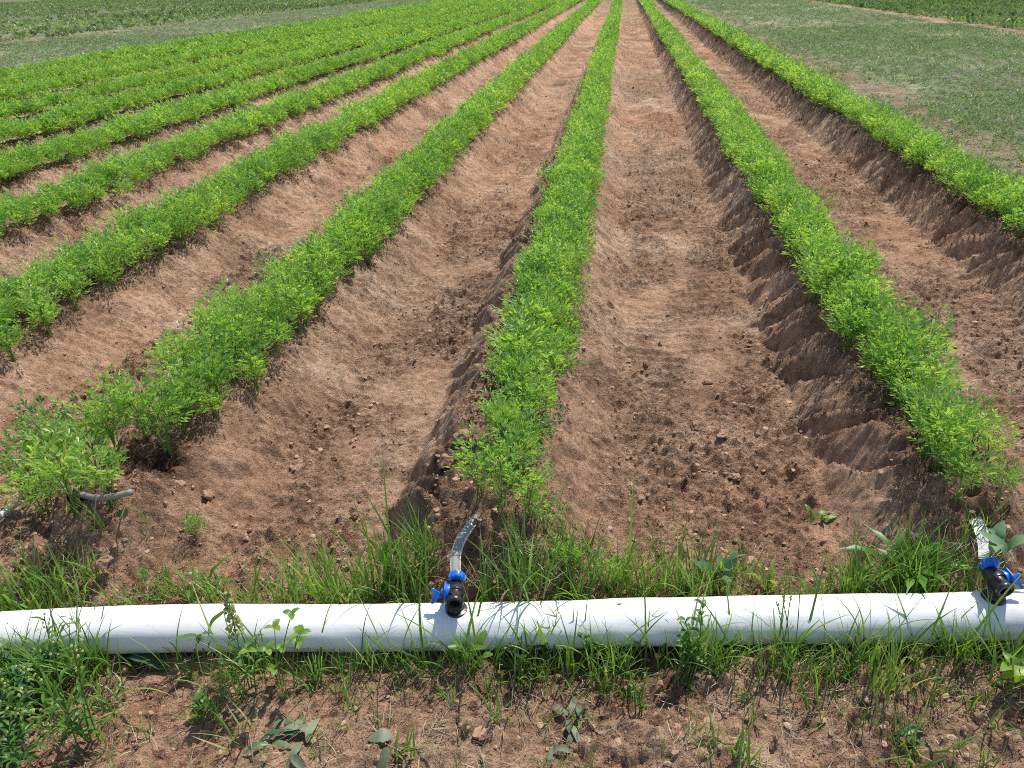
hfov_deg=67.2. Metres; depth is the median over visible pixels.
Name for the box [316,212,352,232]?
carrot plant
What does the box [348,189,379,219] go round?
carrot plant
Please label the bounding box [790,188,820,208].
carrot plant
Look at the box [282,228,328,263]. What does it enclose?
carrot plant
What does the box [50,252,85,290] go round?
carrot plant
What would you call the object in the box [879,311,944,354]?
carrot plant
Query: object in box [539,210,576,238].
carrot plant
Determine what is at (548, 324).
carrot plant
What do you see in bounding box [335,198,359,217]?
carrot plant
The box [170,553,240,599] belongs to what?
weed plant
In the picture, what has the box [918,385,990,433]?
carrot plant
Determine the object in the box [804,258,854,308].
carrot plant
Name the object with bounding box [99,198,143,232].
carrot plant
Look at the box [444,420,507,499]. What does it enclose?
carrot plant
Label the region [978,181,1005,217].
carrot plant
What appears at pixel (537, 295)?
carrot plant
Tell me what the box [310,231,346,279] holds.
carrot plant
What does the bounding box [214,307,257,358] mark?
carrot plant
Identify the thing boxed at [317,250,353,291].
carrot plant
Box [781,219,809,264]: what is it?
carrot plant
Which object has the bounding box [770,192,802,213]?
carrot plant
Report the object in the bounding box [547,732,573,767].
wilted leaf
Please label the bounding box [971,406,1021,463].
carrot plant
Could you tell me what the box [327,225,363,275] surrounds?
carrot plant
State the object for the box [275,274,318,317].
carrot plant
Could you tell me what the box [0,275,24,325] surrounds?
carrot plant
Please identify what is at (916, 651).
soil clod
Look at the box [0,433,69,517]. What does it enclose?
carrot plant
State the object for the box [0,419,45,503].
carrot plant
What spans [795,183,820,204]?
carrot plant
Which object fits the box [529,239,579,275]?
carrot plant
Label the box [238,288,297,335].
carrot plant
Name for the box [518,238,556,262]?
carrot plant
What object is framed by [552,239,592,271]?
carrot plant
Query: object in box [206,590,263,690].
weed plant
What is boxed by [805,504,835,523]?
weed plant
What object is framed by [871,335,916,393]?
carrot plant
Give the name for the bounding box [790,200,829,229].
carrot plant
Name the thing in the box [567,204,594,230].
carrot plant
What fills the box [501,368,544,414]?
carrot plant
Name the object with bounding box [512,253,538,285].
carrot plant
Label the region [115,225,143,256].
carrot plant
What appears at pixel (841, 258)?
carrot plant
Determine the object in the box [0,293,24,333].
carrot plant
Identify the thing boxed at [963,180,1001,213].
carrot plant
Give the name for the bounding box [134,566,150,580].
carrot plant
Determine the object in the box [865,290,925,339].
carrot plant
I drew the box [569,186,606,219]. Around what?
carrot plant
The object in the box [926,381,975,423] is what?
carrot plant
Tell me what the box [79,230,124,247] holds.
carrot plant
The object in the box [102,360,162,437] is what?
carrot plant
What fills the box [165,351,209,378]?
carrot plant
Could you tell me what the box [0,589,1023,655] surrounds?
irrigation hose
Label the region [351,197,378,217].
carrot plant
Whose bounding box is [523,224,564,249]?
carrot plant
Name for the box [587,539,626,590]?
carrot plant
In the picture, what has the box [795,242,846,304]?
carrot plant
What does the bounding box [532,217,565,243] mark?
carrot plant
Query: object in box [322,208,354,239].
carrot plant
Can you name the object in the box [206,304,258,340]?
carrot plant
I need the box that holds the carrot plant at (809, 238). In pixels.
[788,223,830,256]
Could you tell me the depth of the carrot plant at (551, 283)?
2.87 m
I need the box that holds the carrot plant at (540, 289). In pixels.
[512,279,553,302]
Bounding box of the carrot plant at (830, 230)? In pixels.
[808,224,846,246]
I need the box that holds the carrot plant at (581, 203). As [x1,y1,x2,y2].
[562,194,593,218]
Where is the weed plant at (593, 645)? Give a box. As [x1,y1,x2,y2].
[577,603,642,664]
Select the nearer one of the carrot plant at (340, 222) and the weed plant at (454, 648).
the weed plant at (454, 648)
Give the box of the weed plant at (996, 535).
[976,520,1023,566]
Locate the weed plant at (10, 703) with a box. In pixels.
[0,620,70,719]
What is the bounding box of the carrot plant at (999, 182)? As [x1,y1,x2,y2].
[990,178,1017,212]
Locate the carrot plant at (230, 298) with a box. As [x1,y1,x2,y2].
[203,280,255,342]
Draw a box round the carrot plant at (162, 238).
[138,215,172,258]
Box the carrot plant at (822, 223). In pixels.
[790,212,838,245]
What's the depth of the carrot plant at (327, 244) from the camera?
3.33 m
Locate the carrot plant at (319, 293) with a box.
[296,273,334,313]
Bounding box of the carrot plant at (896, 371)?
[875,355,932,405]
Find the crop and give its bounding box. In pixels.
[0,0,1023,41]
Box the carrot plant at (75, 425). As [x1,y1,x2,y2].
[42,391,119,465]
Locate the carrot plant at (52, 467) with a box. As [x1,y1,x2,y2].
[10,412,100,514]
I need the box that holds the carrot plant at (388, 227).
[367,209,397,245]
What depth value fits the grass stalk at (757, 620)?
1.59 m
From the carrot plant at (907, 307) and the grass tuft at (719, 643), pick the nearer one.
the grass tuft at (719, 643)
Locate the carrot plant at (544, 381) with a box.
[502,358,561,414]
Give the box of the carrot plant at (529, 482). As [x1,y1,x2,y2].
[493,433,557,517]
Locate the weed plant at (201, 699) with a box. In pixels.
[185,688,221,720]
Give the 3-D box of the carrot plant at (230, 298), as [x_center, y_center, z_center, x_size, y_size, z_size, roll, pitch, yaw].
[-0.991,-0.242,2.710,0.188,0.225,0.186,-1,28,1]
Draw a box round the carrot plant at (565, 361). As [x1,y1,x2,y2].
[524,337,594,390]
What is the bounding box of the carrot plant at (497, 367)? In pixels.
[475,343,536,400]
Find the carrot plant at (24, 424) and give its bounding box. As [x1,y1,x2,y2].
[6,404,84,484]
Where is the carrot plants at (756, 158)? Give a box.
[0,0,1023,326]
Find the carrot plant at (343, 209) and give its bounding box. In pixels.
[332,201,367,224]
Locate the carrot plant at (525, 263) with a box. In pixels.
[508,247,560,285]
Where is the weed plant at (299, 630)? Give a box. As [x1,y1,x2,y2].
[238,607,311,692]
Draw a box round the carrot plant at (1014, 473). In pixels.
[983,452,1023,499]
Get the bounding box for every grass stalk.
[108,638,127,699]
[110,675,169,705]
[188,548,200,596]
[368,452,395,590]
[389,567,425,667]
[611,475,633,593]
[633,565,645,658]
[655,483,677,593]
[749,585,760,651]
[865,577,940,667]
[868,574,870,665]
[956,572,1023,655]
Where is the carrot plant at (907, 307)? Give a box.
[875,298,927,340]
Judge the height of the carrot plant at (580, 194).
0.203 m
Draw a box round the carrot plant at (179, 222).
[160,206,195,239]
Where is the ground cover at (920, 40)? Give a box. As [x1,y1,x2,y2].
[0,0,1023,181]
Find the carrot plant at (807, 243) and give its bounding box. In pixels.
[800,227,839,257]
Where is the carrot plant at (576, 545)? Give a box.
[550,528,586,578]
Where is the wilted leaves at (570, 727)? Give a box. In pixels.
[548,699,582,742]
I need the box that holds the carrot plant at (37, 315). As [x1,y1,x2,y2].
[14,282,63,335]
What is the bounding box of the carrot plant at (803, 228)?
[793,219,818,252]
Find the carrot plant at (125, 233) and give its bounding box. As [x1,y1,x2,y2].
[113,219,149,254]
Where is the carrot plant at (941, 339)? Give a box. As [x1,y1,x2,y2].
[893,303,956,365]
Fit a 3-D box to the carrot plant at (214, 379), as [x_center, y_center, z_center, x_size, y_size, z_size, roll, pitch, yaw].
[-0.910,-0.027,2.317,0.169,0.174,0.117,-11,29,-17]
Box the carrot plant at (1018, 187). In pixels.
[1006,179,1023,198]
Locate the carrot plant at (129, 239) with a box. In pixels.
[106,223,148,266]
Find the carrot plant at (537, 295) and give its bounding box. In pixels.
[518,286,559,308]
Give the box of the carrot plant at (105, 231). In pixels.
[82,216,117,242]
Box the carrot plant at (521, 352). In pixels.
[494,336,551,377]
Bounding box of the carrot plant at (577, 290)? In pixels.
[549,272,596,313]
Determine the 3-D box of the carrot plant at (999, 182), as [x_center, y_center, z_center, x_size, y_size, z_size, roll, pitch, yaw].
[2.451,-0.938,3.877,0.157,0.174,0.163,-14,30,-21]
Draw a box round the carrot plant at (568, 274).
[546,258,580,302]
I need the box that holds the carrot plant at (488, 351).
[481,341,519,392]
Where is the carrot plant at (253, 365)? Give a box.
[219,345,272,392]
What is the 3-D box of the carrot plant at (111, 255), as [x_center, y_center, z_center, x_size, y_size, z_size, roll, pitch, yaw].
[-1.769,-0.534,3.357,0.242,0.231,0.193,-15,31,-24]
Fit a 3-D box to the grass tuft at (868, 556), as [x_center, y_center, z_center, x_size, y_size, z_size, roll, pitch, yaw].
[0.924,0.396,1.778,0.288,0.179,0.208,9,30,19]
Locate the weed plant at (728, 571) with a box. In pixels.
[691,549,746,591]
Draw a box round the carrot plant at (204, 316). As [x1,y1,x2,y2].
[178,288,251,335]
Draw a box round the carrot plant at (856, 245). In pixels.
[835,230,869,258]
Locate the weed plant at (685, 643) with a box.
[674,599,709,667]
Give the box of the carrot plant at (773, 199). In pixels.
[755,181,791,220]
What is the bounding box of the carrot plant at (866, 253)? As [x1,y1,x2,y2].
[839,241,881,273]
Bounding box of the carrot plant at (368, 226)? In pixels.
[341,211,373,247]
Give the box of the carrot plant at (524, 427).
[506,401,564,457]
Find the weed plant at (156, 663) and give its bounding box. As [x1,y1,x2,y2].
[123,653,168,670]
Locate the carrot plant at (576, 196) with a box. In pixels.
[563,186,599,211]
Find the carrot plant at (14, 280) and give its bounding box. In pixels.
[0,266,29,303]
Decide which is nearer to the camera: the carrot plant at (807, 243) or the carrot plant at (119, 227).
the carrot plant at (807, 243)
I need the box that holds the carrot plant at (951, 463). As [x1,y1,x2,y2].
[939,426,996,505]
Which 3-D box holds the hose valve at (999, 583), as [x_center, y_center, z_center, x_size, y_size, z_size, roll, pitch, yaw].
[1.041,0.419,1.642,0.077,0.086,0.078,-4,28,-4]
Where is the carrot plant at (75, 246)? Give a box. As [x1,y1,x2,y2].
[49,232,92,269]
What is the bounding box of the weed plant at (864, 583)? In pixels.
[832,564,880,593]
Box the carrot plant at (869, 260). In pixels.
[833,239,886,281]
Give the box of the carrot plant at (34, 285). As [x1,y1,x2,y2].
[0,262,52,307]
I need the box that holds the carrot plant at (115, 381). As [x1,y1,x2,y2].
[84,353,139,426]
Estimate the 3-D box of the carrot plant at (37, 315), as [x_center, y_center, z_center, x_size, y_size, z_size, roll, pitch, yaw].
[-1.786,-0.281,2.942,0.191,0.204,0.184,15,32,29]
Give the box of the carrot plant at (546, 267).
[517,266,558,292]
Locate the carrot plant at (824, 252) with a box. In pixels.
[814,238,865,288]
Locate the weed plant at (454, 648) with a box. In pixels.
[448,630,492,670]
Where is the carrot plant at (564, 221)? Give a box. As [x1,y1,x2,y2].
[559,213,576,228]
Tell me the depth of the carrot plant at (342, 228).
3.47 m
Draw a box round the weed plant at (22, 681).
[0,640,43,688]
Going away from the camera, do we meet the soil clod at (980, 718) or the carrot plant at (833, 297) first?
the soil clod at (980, 718)
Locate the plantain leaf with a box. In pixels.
[895,724,926,747]
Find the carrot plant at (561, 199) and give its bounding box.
[538,192,568,223]
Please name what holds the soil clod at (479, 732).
on the ground at (240, 448)
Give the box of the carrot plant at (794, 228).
[770,206,816,252]
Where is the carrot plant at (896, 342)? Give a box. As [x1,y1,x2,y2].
[862,307,929,376]
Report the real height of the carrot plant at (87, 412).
0.256 m
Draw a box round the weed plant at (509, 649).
[504,642,547,667]
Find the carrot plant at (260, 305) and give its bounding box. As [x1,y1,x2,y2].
[244,289,277,326]
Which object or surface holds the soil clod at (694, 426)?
on the ground at (240, 448)
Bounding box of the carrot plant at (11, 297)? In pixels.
[0,282,21,328]
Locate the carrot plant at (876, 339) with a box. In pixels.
[858,333,889,368]
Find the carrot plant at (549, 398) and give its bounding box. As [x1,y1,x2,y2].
[508,364,558,422]
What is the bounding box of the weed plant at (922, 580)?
[832,524,981,593]
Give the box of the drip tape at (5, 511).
[0,500,20,519]
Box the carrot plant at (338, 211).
[328,204,348,219]
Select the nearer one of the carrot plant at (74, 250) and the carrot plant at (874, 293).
the carrot plant at (874, 293)
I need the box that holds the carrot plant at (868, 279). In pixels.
[835,264,889,295]
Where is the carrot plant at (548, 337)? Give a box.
[534,327,570,366]
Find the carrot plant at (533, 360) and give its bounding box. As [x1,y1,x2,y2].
[505,348,557,386]
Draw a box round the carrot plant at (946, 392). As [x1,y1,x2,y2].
[913,380,963,411]
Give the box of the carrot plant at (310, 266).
[291,249,331,291]
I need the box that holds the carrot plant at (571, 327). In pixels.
[547,319,579,345]
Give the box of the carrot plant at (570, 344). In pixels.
[549,323,582,356]
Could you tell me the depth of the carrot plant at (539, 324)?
2.48 m
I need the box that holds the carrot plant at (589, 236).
[567,218,598,249]
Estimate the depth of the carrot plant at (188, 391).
2.21 m
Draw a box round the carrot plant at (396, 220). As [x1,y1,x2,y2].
[380,199,406,235]
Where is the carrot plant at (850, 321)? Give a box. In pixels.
[818,296,880,352]
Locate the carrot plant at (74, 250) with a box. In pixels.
[54,240,94,270]
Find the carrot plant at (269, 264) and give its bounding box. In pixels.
[251,249,304,280]
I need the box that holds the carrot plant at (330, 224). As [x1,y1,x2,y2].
[320,212,348,233]
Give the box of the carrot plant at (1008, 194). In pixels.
[991,184,1023,220]
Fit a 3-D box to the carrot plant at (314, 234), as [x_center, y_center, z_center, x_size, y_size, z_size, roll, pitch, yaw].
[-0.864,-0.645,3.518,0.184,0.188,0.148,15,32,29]
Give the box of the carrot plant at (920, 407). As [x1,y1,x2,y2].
[896,361,970,459]
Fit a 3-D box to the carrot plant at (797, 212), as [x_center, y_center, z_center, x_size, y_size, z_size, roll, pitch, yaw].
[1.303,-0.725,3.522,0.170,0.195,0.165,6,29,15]
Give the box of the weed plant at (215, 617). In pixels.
[173,610,225,658]
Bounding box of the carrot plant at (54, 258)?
[26,244,74,290]
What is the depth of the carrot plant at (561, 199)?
3.87 m
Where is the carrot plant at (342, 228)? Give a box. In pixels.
[323,212,358,259]
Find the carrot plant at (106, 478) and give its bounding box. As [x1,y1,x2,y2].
[43,426,128,508]
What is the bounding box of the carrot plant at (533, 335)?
[485,317,546,358]
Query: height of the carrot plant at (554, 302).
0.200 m
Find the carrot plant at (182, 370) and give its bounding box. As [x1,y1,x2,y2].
[151,354,210,404]
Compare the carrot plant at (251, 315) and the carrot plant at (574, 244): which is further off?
the carrot plant at (574, 244)
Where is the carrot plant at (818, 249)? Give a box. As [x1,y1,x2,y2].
[797,238,838,260]
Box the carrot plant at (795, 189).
[772,179,799,198]
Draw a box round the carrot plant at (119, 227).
[111,216,138,235]
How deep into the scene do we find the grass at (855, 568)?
1.79 m
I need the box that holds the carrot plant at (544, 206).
[532,200,564,221]
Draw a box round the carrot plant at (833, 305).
[820,284,867,332]
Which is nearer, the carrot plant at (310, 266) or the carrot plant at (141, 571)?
the carrot plant at (141, 571)
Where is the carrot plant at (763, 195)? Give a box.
[756,181,786,215]
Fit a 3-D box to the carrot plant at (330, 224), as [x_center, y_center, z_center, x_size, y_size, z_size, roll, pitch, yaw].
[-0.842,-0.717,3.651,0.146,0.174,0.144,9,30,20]
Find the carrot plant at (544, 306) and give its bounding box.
[520,289,556,327]
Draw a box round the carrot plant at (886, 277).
[855,270,899,305]
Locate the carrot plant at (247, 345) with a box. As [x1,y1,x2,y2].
[220,318,278,375]
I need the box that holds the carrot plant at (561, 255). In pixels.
[517,236,565,280]
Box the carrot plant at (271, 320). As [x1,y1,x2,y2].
[251,300,287,345]
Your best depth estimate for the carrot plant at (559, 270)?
3.01 m
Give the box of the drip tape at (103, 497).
[14,472,133,500]
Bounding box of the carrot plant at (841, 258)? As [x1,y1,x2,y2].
[816,245,862,288]
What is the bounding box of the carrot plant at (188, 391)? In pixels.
[143,346,210,436]
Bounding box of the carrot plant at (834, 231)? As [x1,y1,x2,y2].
[817,226,842,240]
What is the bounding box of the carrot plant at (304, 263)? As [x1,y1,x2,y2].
[283,250,319,278]
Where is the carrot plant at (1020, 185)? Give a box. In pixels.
[1006,176,1023,219]
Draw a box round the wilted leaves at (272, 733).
[243,719,298,754]
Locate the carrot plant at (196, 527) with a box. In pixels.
[177,510,208,541]
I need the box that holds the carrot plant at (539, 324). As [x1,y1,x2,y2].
[506,311,549,358]
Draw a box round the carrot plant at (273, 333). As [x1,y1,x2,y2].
[252,314,296,356]
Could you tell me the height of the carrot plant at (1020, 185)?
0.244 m
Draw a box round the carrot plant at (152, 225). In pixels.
[142,209,175,254]
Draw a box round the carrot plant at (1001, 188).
[989,175,1022,216]
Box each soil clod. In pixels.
[93,555,113,567]
[177,480,185,486]
[202,489,212,501]
[349,512,357,520]
[438,453,452,468]
[453,429,469,445]
[472,725,486,740]
[637,494,645,501]
[690,420,698,430]
[702,378,712,384]
[716,429,728,438]
[728,473,740,480]
[907,645,923,661]
[971,709,987,724]
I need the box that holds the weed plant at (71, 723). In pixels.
[0,613,112,752]
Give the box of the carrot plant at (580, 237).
[548,222,587,246]
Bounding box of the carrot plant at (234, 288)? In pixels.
[202,275,253,316]
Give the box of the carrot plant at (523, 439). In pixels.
[490,415,543,470]
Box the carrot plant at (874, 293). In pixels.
[845,272,915,328]
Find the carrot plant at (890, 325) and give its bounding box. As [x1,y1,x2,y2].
[855,299,912,358]
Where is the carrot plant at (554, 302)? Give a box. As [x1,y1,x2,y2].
[519,281,568,327]
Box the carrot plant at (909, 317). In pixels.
[875,305,921,336]
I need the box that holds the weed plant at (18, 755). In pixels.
[0,675,50,767]
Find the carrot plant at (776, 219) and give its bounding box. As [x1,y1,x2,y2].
[768,198,792,232]
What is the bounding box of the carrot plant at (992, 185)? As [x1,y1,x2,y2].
[978,174,1013,209]
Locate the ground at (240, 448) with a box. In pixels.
[0,0,1023,767]
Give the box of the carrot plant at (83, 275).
[45,258,90,299]
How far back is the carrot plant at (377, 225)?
3.59 m
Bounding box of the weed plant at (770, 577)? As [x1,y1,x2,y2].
[738,556,796,594]
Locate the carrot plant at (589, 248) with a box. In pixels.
[566,229,595,274]
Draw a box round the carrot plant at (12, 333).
[0,312,35,361]
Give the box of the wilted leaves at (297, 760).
[275,718,319,767]
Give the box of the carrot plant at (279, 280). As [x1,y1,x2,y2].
[262,255,304,302]
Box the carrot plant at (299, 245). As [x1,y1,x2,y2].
[283,239,323,258]
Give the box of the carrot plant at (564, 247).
[538,234,580,273]
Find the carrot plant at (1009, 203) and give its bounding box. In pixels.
[992,186,1023,226]
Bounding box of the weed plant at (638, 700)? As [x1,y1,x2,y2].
[628,671,651,715]
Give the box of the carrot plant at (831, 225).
[824,217,849,233]
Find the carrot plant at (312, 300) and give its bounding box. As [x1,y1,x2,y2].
[271,283,317,327]
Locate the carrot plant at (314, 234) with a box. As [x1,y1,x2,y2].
[300,225,340,245]
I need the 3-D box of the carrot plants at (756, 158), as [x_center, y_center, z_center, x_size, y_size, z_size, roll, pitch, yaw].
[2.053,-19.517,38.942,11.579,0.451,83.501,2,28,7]
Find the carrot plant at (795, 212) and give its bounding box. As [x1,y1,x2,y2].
[791,198,825,226]
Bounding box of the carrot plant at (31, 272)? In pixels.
[12,251,68,294]
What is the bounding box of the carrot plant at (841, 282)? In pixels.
[829,258,882,309]
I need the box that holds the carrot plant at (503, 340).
[480,304,558,362]
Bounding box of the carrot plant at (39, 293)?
[13,278,60,322]
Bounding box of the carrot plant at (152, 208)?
[132,202,176,228]
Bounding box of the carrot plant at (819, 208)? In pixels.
[793,184,840,224]
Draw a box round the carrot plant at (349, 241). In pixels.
[323,225,359,264]
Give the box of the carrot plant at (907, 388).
[886,368,938,413]
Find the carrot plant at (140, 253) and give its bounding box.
[107,229,158,275]
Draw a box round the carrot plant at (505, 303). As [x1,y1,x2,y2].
[498,292,552,320]
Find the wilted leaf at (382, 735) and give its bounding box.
[367,728,391,767]
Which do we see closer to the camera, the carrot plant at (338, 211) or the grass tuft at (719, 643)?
the grass tuft at (719, 643)
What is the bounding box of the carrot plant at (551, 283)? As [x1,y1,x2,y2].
[534,270,574,302]
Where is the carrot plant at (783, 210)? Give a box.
[773,197,807,234]
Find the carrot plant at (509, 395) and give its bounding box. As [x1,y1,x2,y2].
[494,378,541,433]
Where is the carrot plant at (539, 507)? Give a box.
[516,478,570,534]
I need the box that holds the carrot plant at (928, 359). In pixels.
[905,346,969,396]
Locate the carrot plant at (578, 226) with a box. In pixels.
[556,221,584,237]
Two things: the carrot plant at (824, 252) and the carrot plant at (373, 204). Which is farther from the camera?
the carrot plant at (373, 204)
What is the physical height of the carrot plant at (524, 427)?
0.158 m
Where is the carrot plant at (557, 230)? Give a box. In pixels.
[539,219,573,240]
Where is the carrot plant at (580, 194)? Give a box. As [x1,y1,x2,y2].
[561,183,600,205]
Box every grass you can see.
[0,479,1023,611]
[0,553,1023,767]
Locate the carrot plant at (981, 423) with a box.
[944,398,1003,438]
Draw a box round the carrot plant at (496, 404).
[478,386,537,442]
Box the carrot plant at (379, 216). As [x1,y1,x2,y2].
[364,205,392,230]
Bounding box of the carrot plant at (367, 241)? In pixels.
[349,224,384,266]
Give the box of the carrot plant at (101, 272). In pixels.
[85,249,122,291]
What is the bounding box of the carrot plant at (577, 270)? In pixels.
[548,252,589,281]
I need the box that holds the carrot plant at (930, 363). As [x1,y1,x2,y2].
[892,340,964,401]
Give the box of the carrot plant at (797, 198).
[782,182,818,211]
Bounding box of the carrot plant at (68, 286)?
[41,263,95,310]
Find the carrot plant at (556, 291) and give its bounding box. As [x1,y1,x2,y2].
[536,278,563,300]
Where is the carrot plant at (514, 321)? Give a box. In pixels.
[484,311,543,350]
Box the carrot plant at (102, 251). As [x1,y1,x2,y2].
[83,233,118,271]
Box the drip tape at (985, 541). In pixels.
[969,516,989,558]
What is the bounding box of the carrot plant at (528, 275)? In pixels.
[501,261,557,295]
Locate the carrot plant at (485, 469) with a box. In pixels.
[476,425,531,512]
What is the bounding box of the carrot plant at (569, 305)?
[550,284,585,325]
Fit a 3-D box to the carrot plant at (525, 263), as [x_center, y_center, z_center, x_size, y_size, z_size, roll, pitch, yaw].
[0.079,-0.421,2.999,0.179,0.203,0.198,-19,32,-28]
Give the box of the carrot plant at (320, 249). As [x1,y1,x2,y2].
[300,243,333,267]
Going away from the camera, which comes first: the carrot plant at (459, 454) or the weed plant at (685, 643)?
the weed plant at (685, 643)
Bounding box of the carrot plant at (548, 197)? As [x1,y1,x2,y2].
[541,185,572,208]
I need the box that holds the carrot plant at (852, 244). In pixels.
[814,232,857,262]
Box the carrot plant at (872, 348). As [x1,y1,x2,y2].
[856,325,912,381]
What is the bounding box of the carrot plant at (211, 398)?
[188,374,237,419]
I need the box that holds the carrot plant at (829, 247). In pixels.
[809,236,847,255]
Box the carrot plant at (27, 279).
[4,257,54,293]
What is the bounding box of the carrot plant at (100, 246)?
[81,229,122,267]
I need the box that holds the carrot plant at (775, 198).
[762,180,803,209]
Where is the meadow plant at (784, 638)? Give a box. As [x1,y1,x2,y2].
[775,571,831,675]
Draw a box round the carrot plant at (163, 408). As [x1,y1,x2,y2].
[116,368,195,454]
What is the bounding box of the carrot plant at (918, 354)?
[880,328,943,381]
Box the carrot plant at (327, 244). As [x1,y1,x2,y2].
[307,232,347,256]
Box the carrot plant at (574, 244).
[559,235,585,254]
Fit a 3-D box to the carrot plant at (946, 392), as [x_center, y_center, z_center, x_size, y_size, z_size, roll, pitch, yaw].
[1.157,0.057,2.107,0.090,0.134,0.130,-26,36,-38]
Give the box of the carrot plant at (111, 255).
[75,237,133,285]
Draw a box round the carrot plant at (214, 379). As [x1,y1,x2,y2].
[187,343,238,398]
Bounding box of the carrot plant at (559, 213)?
[539,195,581,224]
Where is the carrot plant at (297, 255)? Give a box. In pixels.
[279,239,318,269]
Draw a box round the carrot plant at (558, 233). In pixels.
[540,226,572,251]
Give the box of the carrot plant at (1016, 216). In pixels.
[1001,193,1023,238]
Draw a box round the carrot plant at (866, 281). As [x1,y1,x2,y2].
[840,261,885,301]
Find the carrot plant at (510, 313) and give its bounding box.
[491,285,552,330]
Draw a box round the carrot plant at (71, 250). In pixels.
[52,236,95,283]
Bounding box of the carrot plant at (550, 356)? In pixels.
[528,327,567,379]
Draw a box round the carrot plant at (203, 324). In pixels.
[191,312,227,352]
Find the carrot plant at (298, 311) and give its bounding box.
[273,281,316,332]
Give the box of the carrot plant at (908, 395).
[887,374,957,426]
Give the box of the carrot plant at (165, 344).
[145,319,203,370]
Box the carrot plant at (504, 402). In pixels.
[476,386,521,437]
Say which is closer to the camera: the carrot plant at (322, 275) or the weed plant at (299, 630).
the weed plant at (299, 630)
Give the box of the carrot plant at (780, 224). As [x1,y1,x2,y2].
[772,205,804,246]
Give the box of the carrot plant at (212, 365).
[182,337,235,388]
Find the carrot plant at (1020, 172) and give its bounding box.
[1003,170,1023,185]
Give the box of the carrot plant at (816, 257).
[790,234,838,275]
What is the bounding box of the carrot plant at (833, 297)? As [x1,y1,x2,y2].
[813,276,867,324]
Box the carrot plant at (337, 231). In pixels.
[323,217,355,239]
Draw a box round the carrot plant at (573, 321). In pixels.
[553,306,587,334]
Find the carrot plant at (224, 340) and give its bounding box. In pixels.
[183,324,246,372]
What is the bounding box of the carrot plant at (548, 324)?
[503,298,564,341]
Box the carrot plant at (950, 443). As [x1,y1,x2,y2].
[930,412,987,479]
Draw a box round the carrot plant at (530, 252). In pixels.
[526,232,566,261]
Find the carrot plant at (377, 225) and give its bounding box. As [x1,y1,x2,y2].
[350,205,388,256]
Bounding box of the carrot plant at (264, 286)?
[243,276,288,318]
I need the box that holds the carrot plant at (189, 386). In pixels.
[156,369,204,419]
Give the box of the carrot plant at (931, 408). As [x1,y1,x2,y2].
[908,388,960,426]
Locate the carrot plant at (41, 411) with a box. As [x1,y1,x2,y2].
[7,387,83,469]
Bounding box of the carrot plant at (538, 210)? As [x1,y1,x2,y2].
[529,196,556,222]
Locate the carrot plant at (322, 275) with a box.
[298,256,339,305]
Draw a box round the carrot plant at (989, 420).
[965,389,1014,443]
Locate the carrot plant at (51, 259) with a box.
[32,249,59,294]
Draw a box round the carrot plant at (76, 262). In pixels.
[55,244,90,287]
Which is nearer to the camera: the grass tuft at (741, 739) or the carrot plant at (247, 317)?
the grass tuft at (741, 739)
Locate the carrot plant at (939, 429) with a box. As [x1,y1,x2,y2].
[907,389,979,471]
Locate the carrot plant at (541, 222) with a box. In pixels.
[525,214,558,228]
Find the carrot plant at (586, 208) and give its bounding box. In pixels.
[565,202,597,224]
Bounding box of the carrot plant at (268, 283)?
[244,269,281,315]
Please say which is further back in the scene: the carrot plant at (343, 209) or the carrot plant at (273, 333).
the carrot plant at (343, 209)
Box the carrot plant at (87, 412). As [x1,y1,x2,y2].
[52,360,134,446]
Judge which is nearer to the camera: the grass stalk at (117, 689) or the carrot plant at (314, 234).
the grass stalk at (117, 689)
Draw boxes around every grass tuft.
[0,535,65,610]
[191,684,275,754]
[256,529,356,603]
[319,486,408,597]
[357,624,426,681]
[389,721,443,758]
[466,502,567,603]
[502,616,561,658]
[684,594,751,666]
[707,706,768,767]
[840,691,990,767]
[850,518,978,592]
[857,619,915,704]
[951,581,1023,683]
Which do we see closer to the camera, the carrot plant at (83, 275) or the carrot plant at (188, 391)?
the carrot plant at (188, 391)
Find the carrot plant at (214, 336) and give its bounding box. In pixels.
[176,318,239,382]
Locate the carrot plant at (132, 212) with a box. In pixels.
[97,200,144,224]
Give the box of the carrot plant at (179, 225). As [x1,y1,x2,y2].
[165,207,198,248]
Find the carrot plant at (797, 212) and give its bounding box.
[780,202,812,223]
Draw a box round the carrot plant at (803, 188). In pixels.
[792,180,823,195]
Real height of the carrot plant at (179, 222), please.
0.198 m
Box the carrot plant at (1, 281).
[0,269,23,312]
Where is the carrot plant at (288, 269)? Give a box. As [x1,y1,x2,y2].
[265,258,304,287]
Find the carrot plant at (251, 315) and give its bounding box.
[208,300,260,349]
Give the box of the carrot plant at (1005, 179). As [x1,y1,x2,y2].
[996,164,1023,186]
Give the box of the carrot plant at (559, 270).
[538,254,575,283]
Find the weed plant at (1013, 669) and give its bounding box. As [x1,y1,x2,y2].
[991,652,1023,689]
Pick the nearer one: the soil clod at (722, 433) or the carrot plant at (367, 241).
the soil clod at (722, 433)
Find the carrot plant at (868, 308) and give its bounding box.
[848,296,889,347]
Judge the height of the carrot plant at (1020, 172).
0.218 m
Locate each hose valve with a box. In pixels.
[431,570,467,617]
[979,557,1023,605]
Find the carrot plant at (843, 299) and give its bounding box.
[827,285,890,339]
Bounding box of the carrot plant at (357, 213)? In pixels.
[341,197,369,238]
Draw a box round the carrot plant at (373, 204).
[352,191,390,219]
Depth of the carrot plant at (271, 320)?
2.68 m
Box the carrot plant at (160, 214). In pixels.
[138,200,172,242]

